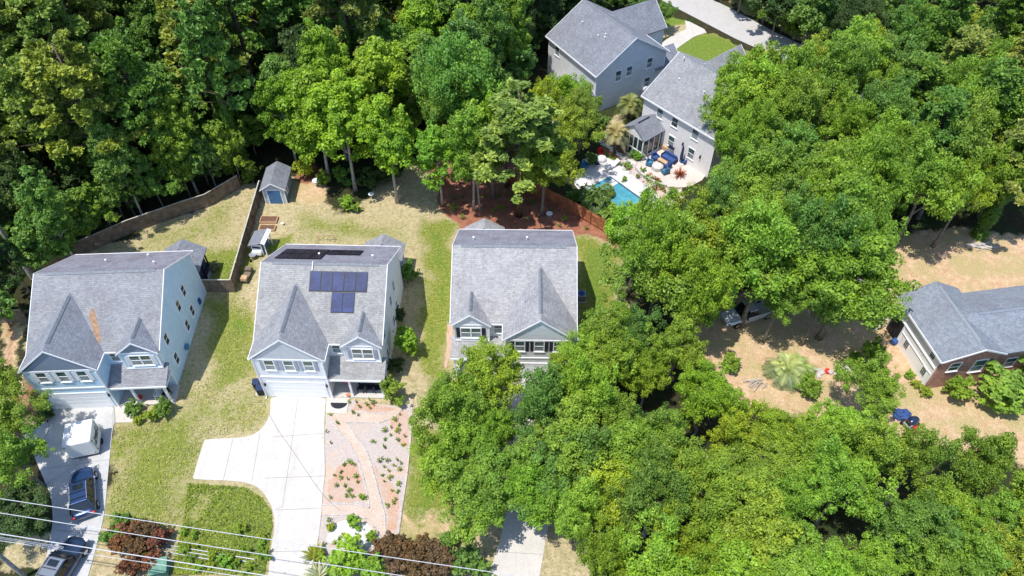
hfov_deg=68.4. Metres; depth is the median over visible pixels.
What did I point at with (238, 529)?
weed clump
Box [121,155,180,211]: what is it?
broadleaf tree
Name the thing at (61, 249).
broadleaf tree
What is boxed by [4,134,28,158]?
understory tree
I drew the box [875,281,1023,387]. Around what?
ranch house
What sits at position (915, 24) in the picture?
broadleaf tree
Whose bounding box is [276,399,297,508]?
expansion joint
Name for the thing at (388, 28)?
broadleaf tree
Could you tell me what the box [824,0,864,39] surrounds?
broadleaf tree
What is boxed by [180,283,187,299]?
window
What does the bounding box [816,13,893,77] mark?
broadleaf tree
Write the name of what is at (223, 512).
leafy ground cover
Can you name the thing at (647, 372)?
broadleaf tree
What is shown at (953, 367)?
window
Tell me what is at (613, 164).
sun lounger
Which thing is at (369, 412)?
stone edging
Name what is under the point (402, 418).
mulch patch
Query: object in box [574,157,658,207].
pool deck
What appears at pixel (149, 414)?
shrub
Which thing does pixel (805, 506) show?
broadleaf tree
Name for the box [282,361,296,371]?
window
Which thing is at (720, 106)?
broadleaf tree
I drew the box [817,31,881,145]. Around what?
broadleaf tree
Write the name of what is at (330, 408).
front walk
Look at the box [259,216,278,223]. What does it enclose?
raised bed
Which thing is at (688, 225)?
broadleaf tree
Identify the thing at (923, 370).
window
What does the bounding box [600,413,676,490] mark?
broadleaf tree
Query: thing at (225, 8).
pine tree
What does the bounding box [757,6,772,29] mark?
shrub
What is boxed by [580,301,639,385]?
broadleaf tree
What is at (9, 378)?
broadleaf tree
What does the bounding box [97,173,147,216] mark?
broadleaf tree
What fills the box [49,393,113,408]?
garage door
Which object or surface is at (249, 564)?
weed clump
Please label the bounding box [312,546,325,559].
shrub
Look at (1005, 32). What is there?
broadleaf tree
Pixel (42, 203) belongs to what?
broadleaf tree
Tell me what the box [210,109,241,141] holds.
understory tree
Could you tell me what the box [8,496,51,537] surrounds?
understory tree
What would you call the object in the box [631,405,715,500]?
broadleaf tree
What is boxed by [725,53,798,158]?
broadleaf tree
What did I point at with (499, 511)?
broadleaf tree
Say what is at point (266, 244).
side door
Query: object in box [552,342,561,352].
window
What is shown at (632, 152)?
shrub
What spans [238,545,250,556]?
weed clump
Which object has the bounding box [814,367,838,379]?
junk pile
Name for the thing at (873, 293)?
broadleaf tree
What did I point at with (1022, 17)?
broadleaf tree
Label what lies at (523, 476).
broadleaf tree
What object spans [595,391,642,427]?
broadleaf tree
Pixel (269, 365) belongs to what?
window
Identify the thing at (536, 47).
understory tree
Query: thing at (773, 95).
broadleaf tree
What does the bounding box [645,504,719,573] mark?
broadleaf tree
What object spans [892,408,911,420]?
tarp
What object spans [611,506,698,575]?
broadleaf tree
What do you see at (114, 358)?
window
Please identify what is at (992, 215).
tree
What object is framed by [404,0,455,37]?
broadleaf tree
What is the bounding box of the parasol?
[677,146,683,165]
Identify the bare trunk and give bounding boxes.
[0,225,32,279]
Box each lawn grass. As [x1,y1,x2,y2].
[108,399,265,529]
[119,192,250,278]
[178,297,266,407]
[272,210,458,523]
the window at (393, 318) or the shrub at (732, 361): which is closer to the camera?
the shrub at (732, 361)
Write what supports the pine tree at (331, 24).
on the ground at (420, 210)
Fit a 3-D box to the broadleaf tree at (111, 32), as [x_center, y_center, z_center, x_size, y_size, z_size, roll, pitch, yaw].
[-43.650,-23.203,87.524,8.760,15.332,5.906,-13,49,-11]
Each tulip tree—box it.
[249,71,305,171]
[274,64,358,180]
[295,16,360,160]
[298,68,377,191]
[349,35,414,150]
[352,92,420,203]
[411,123,457,205]
[441,98,503,211]
[447,109,505,210]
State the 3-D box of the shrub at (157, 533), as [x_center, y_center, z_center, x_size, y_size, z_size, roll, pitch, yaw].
[-27.105,19.066,57.909,1.648,1.988,2.492,15,49,13]
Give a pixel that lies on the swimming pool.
(624, 192)
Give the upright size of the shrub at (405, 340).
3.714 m
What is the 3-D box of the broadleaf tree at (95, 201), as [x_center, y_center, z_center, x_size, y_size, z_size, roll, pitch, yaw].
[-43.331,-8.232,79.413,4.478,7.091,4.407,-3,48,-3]
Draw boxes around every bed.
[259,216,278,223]
[259,224,276,231]
[315,398,412,564]
[603,138,629,158]
[620,152,681,204]
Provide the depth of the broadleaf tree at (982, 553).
50.90 m
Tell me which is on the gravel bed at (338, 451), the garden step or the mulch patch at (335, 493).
the mulch patch at (335, 493)
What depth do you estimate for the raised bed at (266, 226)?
82.38 m
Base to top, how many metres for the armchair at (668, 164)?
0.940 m
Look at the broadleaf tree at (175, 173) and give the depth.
81.41 m
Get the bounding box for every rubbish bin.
[251,378,260,388]
[255,384,263,395]
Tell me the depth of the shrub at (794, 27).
107.05 m
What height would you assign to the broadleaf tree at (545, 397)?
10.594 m
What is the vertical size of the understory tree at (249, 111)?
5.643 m
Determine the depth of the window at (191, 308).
72.38 m
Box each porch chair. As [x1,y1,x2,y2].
[153,388,163,398]
[160,386,171,397]
[356,382,365,393]
[365,382,373,392]
[373,383,380,392]
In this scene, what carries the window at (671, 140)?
in the two storey house at (682, 84)
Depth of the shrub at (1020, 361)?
67.29 m
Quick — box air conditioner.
[578,290,586,302]
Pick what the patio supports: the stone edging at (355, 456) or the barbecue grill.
the barbecue grill
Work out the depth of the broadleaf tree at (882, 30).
90.07 m
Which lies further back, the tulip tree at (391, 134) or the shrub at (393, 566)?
the tulip tree at (391, 134)
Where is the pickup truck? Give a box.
[718,299,776,328]
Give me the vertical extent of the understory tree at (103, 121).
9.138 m
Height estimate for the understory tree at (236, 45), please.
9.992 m
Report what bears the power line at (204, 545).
attached to the utility pole
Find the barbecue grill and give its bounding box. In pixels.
[667,144,674,153]
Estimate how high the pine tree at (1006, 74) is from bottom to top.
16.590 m
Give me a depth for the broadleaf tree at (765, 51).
85.68 m
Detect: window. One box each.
[33,373,52,383]
[53,372,72,382]
[74,371,92,381]
[108,354,121,361]
[127,355,155,366]
[162,331,170,347]
[173,350,180,366]
[175,298,182,314]
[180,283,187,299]
[184,318,191,333]
[189,303,195,318]
[262,360,277,370]
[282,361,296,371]
[301,361,315,371]
[331,346,342,353]
[351,348,374,359]
[386,345,389,361]
[389,293,392,309]
[392,279,395,294]
[392,313,395,328]
[460,327,481,338]
[493,326,501,333]
[514,341,525,351]
[533,341,544,352]
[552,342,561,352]
[554,45,559,57]
[614,69,621,82]
[625,65,632,77]
[643,76,650,87]
[646,57,652,68]
[656,107,663,120]
[667,134,675,147]
[670,116,678,129]
[686,147,695,160]
[690,128,699,141]
[903,339,909,349]
[920,365,926,375]
[929,352,935,360]
[945,362,962,372]
[967,358,989,373]
[1002,357,1018,367]
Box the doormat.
[331,403,346,408]
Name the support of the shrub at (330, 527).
on the gravel bed at (338, 451)
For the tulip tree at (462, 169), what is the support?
on the ground at (420, 210)
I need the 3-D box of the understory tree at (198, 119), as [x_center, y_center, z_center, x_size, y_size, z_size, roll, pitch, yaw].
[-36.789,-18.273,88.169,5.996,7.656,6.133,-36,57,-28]
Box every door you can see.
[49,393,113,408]
[261,240,268,252]
[267,191,276,202]
[269,383,327,397]
[273,191,282,202]
[512,364,555,377]
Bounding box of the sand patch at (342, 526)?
[326,520,376,548]
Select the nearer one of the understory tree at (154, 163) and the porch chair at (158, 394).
the porch chair at (158, 394)
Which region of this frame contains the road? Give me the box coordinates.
[662,0,998,142]
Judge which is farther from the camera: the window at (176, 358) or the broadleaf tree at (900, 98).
the broadleaf tree at (900, 98)
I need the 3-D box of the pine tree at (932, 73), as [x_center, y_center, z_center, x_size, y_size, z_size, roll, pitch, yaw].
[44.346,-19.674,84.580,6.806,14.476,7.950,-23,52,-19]
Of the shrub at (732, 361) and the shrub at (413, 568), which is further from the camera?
the shrub at (732, 361)
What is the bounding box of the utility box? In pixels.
[147,556,169,575]
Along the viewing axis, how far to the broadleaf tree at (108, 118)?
80.73 m
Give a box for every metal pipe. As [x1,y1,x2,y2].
[149,548,227,562]
[151,546,253,562]
[165,544,254,559]
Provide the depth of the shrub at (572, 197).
84.29 m
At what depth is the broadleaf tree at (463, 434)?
56.56 m
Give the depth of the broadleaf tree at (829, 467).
53.14 m
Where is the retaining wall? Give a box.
[635,166,665,186]
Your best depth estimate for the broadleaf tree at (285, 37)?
87.19 m
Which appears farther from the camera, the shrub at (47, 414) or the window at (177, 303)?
the window at (177, 303)
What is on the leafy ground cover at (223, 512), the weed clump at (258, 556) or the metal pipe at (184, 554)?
the metal pipe at (184, 554)
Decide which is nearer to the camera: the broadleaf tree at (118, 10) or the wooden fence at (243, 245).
the wooden fence at (243, 245)
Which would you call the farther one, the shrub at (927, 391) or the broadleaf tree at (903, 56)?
the broadleaf tree at (903, 56)
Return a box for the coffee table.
[657,157,667,163]
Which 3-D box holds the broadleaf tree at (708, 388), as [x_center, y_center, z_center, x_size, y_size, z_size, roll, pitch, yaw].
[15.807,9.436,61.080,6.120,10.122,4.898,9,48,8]
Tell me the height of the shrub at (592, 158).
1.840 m
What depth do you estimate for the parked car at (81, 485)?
59.72 m
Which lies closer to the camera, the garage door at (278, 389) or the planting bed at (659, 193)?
the garage door at (278, 389)
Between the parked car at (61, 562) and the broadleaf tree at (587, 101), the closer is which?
the parked car at (61, 562)
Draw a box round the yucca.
[299,543,326,564]
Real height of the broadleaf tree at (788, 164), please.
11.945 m
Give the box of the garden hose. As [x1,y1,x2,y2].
[269,414,337,508]
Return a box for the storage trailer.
[62,419,102,458]
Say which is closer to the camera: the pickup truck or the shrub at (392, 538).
the shrub at (392, 538)
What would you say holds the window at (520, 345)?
in the two storey house at (517, 288)
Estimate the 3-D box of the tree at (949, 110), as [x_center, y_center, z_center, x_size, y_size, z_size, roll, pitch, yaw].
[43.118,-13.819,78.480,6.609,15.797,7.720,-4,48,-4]
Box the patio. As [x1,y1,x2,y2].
[636,148,704,187]
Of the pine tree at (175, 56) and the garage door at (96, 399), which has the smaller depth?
the garage door at (96, 399)
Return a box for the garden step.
[667,184,679,188]
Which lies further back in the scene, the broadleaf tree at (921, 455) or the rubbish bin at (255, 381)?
the rubbish bin at (255, 381)
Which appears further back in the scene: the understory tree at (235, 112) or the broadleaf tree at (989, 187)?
the understory tree at (235, 112)
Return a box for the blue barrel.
[890,337,897,344]
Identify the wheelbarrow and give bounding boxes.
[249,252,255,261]
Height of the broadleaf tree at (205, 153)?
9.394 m
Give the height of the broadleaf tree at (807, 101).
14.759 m
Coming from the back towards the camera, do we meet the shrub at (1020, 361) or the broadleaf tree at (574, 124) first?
the broadleaf tree at (574, 124)
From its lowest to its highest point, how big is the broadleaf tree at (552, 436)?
9.624 m
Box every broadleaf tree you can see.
[0,82,58,154]
[0,133,50,211]
[0,234,30,294]
[0,284,16,326]
[0,357,28,398]
[0,384,52,445]
[0,422,54,497]
[0,479,50,554]
[3,226,56,271]
[10,165,75,255]
[28,220,77,257]
[62,194,100,249]
[69,182,119,230]
[84,59,135,145]
[84,112,147,218]
[87,0,133,32]
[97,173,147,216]
[98,25,145,76]
[113,16,160,69]
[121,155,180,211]
[124,0,173,57]
[143,60,205,150]
[147,93,199,195]
[157,144,195,197]
[182,125,230,186]
[202,120,247,184]
[219,28,234,94]
[250,52,301,125]
[272,23,307,60]
[283,37,321,115]
[352,40,411,107]
[369,18,413,81]
[391,0,403,13]
[395,0,443,41]
[399,28,439,70]
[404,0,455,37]
[405,31,443,105]
[406,392,501,500]
[407,366,500,446]
[408,28,514,128]
[418,65,472,182]
[422,371,475,422]
[433,441,540,546]
[442,7,495,75]
[444,3,479,28]
[448,335,528,408]
[455,463,506,529]
[458,90,515,198]
[466,434,547,479]
[471,399,526,451]
[474,0,512,63]
[491,0,541,42]
[494,0,533,63]
[501,453,571,530]
[504,445,586,526]
[505,362,585,443]
[511,132,586,215]
[513,389,614,481]
[516,378,577,422]
[520,75,562,117]
[521,0,562,50]
[532,407,614,490]
[540,475,611,544]
[541,72,589,109]
[546,346,577,392]
[548,343,622,417]
[550,97,608,176]
[555,323,627,381]
[565,83,602,154]
[570,452,638,528]
[571,511,634,575]
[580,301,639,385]
[583,288,657,348]
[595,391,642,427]
[597,221,714,326]
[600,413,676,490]
[601,302,667,355]
[603,199,662,293]
[603,437,692,538]
[609,0,646,4]
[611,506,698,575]
[614,178,681,307]
[620,342,674,407]
[627,200,706,303]
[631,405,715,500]
[634,401,691,448]
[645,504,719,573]
[647,312,709,386]
[655,237,736,320]
[656,181,733,263]
[658,1,678,22]
[663,446,773,542]
[673,358,749,441]
[678,169,743,228]
[681,520,782,575]
[688,262,736,328]
[697,73,760,139]
[698,203,745,268]
[700,403,764,460]
[702,441,777,520]
[706,149,787,217]
[712,97,775,164]
[712,467,802,563]
[713,38,785,158]
[717,191,819,304]
[720,193,817,327]
[724,49,775,100]
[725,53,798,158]
[729,82,793,164]
[731,188,784,280]
[732,421,813,486]
[737,130,819,190]
[744,397,804,459]
[747,173,811,212]
[752,266,812,342]
[753,516,842,575]
[756,43,784,68]
[762,116,836,182]
[764,38,840,110]
[771,467,827,537]
[773,68,836,129]
[776,28,829,86]
[782,179,875,314]
[783,433,898,525]
[784,222,921,340]
[784,410,858,489]
[786,136,863,196]
[792,264,855,345]
[801,544,859,575]
[802,137,881,175]
[802,155,893,275]
[806,397,876,455]
[810,82,890,143]
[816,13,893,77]
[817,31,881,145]
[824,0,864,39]
[829,219,899,325]
[832,349,906,420]
[834,531,918,575]
[841,105,917,195]
[841,119,914,213]
[844,414,909,503]
[851,73,920,134]
[853,0,891,33]
[854,19,901,104]
[857,58,922,124]
[864,486,965,570]
[868,196,909,244]
[873,127,985,249]
[875,29,927,86]
[881,119,939,207]
[882,0,926,35]
[885,422,960,504]
[890,0,947,51]
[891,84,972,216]
[901,474,992,553]
[910,533,1000,575]
[915,86,1000,219]
[922,58,972,103]
[923,3,994,38]
[923,48,944,83]
[923,81,999,196]
[928,149,1010,248]
[928,506,1013,575]
[935,53,1023,142]
[940,9,1010,56]
[944,35,1016,80]
[948,425,1018,495]
[964,485,1023,549]
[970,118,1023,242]
[974,137,1023,236]
[975,116,1023,218]
[980,516,1023,575]
[983,10,1011,36]
[994,114,1023,145]
[1003,12,1023,45]
[1009,468,1023,533]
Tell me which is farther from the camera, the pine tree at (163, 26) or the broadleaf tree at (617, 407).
the pine tree at (163, 26)
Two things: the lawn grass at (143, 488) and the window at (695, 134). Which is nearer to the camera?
the lawn grass at (143, 488)
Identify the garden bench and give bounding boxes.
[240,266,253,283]
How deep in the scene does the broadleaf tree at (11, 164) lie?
73.60 m
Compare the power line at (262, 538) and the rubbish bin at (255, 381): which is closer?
the power line at (262, 538)
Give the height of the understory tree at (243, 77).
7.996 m
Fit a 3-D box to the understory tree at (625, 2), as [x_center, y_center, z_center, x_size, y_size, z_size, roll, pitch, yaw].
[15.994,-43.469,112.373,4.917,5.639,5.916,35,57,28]
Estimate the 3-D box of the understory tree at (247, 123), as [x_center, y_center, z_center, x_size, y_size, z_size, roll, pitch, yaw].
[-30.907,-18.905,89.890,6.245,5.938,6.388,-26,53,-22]
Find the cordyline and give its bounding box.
[673,168,686,179]
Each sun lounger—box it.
[575,178,589,189]
[604,158,619,170]
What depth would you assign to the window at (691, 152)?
88.43 m
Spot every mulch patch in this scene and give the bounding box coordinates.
[326,462,366,502]
[353,402,393,412]
[374,463,398,534]
[386,411,408,445]
[444,324,452,367]
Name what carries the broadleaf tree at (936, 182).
on the ground at (420, 210)
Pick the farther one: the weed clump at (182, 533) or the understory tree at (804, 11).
the understory tree at (804, 11)
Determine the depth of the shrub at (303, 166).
86.74 m
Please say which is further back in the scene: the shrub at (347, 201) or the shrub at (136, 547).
the shrub at (347, 201)
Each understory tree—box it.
[0,142,25,164]
[0,193,17,216]
[0,213,11,239]
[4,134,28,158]
[4,210,32,235]
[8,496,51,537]
[14,138,60,185]
[50,161,93,192]
[54,134,96,170]
[84,173,129,217]
[95,118,134,171]
[123,153,152,200]
[151,159,184,195]
[175,89,208,110]
[175,102,212,122]
[185,152,227,184]
[187,110,220,140]
[197,73,233,110]
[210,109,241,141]
[222,152,245,175]
[224,15,240,35]
[225,54,258,74]
[229,36,245,54]
[232,95,262,134]
[233,51,257,94]
[234,16,266,66]
[236,114,270,155]
[248,7,267,38]
[249,32,270,71]
[261,93,294,148]
[274,23,282,33]
[279,4,302,32]
[348,98,357,152]
[376,87,403,117]
[380,0,390,20]
[382,0,390,7]
[383,2,405,29]
[398,31,414,66]
[399,92,424,139]
[491,59,525,95]
[501,44,537,81]
[504,34,539,78]
[520,10,557,48]
[545,2,565,31]
[557,4,573,18]
[565,0,581,10]
[588,0,601,5]
[599,0,608,7]
[611,0,627,8]
[746,0,800,42]
[761,0,772,22]
[786,0,842,45]
[814,0,845,32]
[866,0,920,29]
[921,0,941,9]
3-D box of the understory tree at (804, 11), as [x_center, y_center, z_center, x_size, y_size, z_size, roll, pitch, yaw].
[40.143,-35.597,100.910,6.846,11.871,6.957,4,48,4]
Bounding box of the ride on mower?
[900,416,919,429]
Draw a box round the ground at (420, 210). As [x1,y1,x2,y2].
[0,0,1023,575]
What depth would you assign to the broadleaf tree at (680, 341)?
62.82 m
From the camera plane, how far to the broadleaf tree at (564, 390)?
60.78 m
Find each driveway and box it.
[24,407,114,575]
[193,396,325,575]
[490,378,552,575]
[662,21,706,47]
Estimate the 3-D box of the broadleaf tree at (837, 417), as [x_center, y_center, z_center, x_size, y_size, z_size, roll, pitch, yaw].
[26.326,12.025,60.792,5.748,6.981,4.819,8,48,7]
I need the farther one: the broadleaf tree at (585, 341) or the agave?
the broadleaf tree at (585, 341)
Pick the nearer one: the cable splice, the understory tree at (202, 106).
the cable splice
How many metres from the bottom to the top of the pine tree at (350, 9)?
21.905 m
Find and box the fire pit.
[651,162,662,171]
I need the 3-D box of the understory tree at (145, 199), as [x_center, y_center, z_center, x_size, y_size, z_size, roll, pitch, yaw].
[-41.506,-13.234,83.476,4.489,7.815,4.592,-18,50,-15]
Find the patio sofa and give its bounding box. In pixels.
[661,150,678,164]
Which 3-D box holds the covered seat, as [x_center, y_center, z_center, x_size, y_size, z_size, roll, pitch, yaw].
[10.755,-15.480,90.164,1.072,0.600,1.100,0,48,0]
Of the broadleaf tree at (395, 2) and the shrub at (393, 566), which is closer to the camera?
the shrub at (393, 566)
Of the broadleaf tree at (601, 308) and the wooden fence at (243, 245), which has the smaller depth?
the broadleaf tree at (601, 308)
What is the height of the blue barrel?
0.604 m
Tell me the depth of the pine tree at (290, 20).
96.45 m
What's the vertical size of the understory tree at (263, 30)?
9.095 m
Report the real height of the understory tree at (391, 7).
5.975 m
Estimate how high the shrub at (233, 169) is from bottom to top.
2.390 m
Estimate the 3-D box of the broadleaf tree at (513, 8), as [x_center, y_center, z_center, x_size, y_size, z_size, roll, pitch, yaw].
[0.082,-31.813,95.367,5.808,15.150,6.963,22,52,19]
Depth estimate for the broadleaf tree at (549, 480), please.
54.85 m
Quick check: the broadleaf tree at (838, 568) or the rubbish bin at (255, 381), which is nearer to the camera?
the broadleaf tree at (838, 568)
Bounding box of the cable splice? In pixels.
[0,537,63,548]
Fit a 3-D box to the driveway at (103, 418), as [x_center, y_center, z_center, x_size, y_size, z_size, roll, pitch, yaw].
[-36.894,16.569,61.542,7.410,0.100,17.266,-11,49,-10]
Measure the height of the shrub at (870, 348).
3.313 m
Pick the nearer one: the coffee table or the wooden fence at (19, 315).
the wooden fence at (19, 315)
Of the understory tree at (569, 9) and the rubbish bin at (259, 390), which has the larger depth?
the understory tree at (569, 9)
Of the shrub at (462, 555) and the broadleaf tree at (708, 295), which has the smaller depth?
the shrub at (462, 555)
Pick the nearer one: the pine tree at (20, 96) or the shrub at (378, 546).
the shrub at (378, 546)
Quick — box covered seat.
[598,155,605,162]
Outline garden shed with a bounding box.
[259,161,292,203]
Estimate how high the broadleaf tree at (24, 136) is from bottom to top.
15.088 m
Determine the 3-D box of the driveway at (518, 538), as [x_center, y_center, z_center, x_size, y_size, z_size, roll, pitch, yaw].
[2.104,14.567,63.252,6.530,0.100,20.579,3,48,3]
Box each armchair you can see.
[580,160,588,168]
[597,147,604,154]
[645,156,653,166]
[651,151,659,160]
[661,167,669,175]
[663,162,671,167]
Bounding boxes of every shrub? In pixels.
[35,406,54,422]
[97,531,113,543]
[105,536,125,554]
[107,519,140,544]
[109,511,133,537]
[113,553,143,575]
[122,538,149,556]
[124,398,143,416]
[129,519,160,542]
[131,414,143,424]
[138,548,161,570]
[142,405,158,420]
[144,523,173,549]
[154,396,171,416]
[209,260,219,270]
[216,552,235,570]
[221,165,242,174]
[237,160,258,183]
[292,157,313,178]
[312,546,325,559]
[315,169,331,184]
[321,532,367,575]
[325,521,335,531]
[331,164,353,185]
[338,194,353,210]
[346,513,362,531]
[349,202,362,211]
[354,166,385,189]
[358,493,367,499]
[358,551,388,575]
[365,529,377,541]
[367,537,389,559]
[378,160,403,181]
[379,374,409,406]
[383,530,405,560]
[383,549,409,575]
[387,357,404,372]
[392,325,418,355]
[394,538,419,562]
[395,304,405,321]
[400,549,432,575]
[401,258,419,282]
[413,532,435,565]
[423,552,455,575]
[424,537,450,561]
[440,531,458,547]
[449,203,458,210]
[449,543,480,575]
[468,554,495,575]
[565,189,579,201]
[584,151,598,164]
[597,113,611,127]
[627,148,636,157]
[633,150,643,159]
[667,186,678,198]
[718,351,741,372]
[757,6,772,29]
[768,11,790,32]
[784,20,801,41]
[793,372,823,398]
[816,31,840,41]
[848,354,866,368]
[849,336,886,363]
[904,368,916,378]
[908,380,921,388]
[919,384,933,397]
[942,374,978,399]
[977,359,1023,414]
[1018,355,1023,376]
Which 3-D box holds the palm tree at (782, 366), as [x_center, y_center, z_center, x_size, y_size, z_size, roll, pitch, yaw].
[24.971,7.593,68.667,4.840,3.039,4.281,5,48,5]
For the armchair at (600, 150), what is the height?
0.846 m
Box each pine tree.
[0,0,87,105]
[0,1,45,65]
[0,52,85,181]
[0,100,22,139]
[4,0,98,121]
[18,28,149,211]
[22,0,118,126]
[66,0,143,29]
[87,32,180,194]
[154,0,250,121]
[155,3,224,100]
[169,0,254,167]
[210,0,280,88]
[229,0,312,54]
[246,0,259,25]
[277,0,309,28]
[300,0,383,60]
[305,0,382,61]
[354,0,401,30]
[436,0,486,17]
[463,78,571,217]
[499,86,525,187]
[883,51,947,117]
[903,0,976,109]
[935,24,994,76]
[952,56,1023,173]
[962,0,1023,52]
[993,31,1023,138]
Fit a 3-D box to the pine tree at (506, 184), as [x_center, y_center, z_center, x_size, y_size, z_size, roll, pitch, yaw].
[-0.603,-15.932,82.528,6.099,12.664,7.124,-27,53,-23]
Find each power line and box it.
[0,498,518,575]
[0,533,268,575]
[0,540,235,575]
[1,513,402,575]
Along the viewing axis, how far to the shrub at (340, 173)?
86.34 m
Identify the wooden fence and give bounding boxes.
[0,309,28,322]
[12,175,240,274]
[201,279,233,291]
[229,180,262,292]
[508,173,618,243]
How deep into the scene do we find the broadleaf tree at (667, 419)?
59.63 m
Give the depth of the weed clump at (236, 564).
56.96 m
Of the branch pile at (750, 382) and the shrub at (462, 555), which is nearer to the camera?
the shrub at (462, 555)
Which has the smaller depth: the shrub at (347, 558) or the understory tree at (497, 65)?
the shrub at (347, 558)
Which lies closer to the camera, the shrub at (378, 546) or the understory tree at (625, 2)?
the shrub at (378, 546)
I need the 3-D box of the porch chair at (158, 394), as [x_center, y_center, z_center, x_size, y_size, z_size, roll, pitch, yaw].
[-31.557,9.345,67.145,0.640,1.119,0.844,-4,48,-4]
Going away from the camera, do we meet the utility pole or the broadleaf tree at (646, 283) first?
the utility pole
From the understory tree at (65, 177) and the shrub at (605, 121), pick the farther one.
the shrub at (605, 121)
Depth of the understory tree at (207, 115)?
88.92 m
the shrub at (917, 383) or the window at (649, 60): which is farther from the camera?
the window at (649, 60)
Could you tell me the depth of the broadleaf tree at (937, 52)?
89.49 m
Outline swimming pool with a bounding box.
[589,173,647,218]
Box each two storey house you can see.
[17,239,211,408]
[247,234,404,400]
[450,218,577,377]
[545,0,677,111]
[622,44,745,177]
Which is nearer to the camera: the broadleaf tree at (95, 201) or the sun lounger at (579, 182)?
the broadleaf tree at (95, 201)
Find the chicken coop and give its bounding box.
[248,228,272,255]
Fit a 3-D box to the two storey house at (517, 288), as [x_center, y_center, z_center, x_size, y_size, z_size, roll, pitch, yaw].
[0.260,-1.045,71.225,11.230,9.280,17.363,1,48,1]
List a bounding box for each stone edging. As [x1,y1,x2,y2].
[322,503,369,508]
[322,514,380,537]
[326,414,369,507]
[346,422,385,532]
[347,404,406,422]
[351,411,385,414]
[398,426,411,532]
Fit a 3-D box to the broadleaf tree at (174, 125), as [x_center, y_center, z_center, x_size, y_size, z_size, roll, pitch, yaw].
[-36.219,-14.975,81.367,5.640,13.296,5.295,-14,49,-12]
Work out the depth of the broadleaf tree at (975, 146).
72.88 m
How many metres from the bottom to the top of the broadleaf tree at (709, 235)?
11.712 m
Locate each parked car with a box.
[35,535,88,575]
[65,465,99,520]
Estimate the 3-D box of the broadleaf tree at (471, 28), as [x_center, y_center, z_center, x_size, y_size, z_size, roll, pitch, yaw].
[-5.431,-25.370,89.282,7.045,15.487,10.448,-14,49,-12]
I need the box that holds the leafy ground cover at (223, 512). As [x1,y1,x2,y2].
[172,483,272,575]
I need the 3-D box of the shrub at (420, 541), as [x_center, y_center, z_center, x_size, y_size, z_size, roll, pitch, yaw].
[-6.598,19.893,56.701,2.443,2.537,2.400,31,55,25]
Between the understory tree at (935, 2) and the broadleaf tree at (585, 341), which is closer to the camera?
the broadleaf tree at (585, 341)
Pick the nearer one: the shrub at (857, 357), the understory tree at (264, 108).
the shrub at (857, 357)
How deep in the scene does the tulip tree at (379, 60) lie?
80.99 m
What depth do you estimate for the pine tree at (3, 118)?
77.12 m
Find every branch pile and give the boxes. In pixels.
[743,377,767,391]
[961,241,1000,250]
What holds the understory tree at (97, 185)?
on the ground at (420, 210)
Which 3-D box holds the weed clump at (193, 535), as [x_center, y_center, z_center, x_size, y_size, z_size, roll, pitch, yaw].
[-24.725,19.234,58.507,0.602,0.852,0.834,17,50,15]
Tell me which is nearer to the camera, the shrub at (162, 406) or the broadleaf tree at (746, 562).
the broadleaf tree at (746, 562)
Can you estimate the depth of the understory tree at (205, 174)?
84.54 m
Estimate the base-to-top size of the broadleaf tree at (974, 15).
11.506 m
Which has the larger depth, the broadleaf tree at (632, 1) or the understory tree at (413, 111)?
the broadleaf tree at (632, 1)
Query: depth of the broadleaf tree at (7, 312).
69.87 m
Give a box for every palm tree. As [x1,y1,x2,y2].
[575,183,597,204]
[582,185,612,213]
[591,200,616,227]
[598,122,632,153]
[600,183,615,198]
[614,93,642,118]
[762,352,806,392]
[781,353,817,384]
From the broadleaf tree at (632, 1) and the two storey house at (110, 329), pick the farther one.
the broadleaf tree at (632, 1)
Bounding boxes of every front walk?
[115,406,132,422]
[326,397,349,412]
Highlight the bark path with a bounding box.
[322,396,408,536]
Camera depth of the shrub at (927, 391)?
67.14 m
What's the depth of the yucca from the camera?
57.29 m
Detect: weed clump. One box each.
[176,543,188,552]
[179,526,188,536]
[183,553,195,562]
[190,528,196,539]
[192,560,203,572]
[208,550,216,560]
[208,559,216,568]
[231,522,246,535]
[231,560,239,566]
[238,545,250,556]
[245,560,254,569]
[254,547,269,559]
[256,531,267,539]
[257,539,264,548]
[263,550,271,559]
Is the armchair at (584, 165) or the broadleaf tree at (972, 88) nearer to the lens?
the broadleaf tree at (972, 88)
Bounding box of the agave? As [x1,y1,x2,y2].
[302,560,329,575]
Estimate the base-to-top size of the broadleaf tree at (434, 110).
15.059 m
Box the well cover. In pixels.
[546,211,552,217]
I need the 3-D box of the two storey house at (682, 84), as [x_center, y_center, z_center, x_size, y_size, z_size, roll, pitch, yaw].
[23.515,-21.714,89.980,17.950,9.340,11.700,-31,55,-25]
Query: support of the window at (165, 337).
in the two storey house at (110, 329)
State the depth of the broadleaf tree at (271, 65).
84.49 m
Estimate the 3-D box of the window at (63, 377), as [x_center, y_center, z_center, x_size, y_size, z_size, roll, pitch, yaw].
[-37.824,7.502,63.438,1.020,1.510,0.100,-2,48,-2]
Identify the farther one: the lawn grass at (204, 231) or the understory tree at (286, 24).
the understory tree at (286, 24)
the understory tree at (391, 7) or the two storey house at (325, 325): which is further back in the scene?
the understory tree at (391, 7)
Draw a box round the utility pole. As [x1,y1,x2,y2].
[0,553,27,575]
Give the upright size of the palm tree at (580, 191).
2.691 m

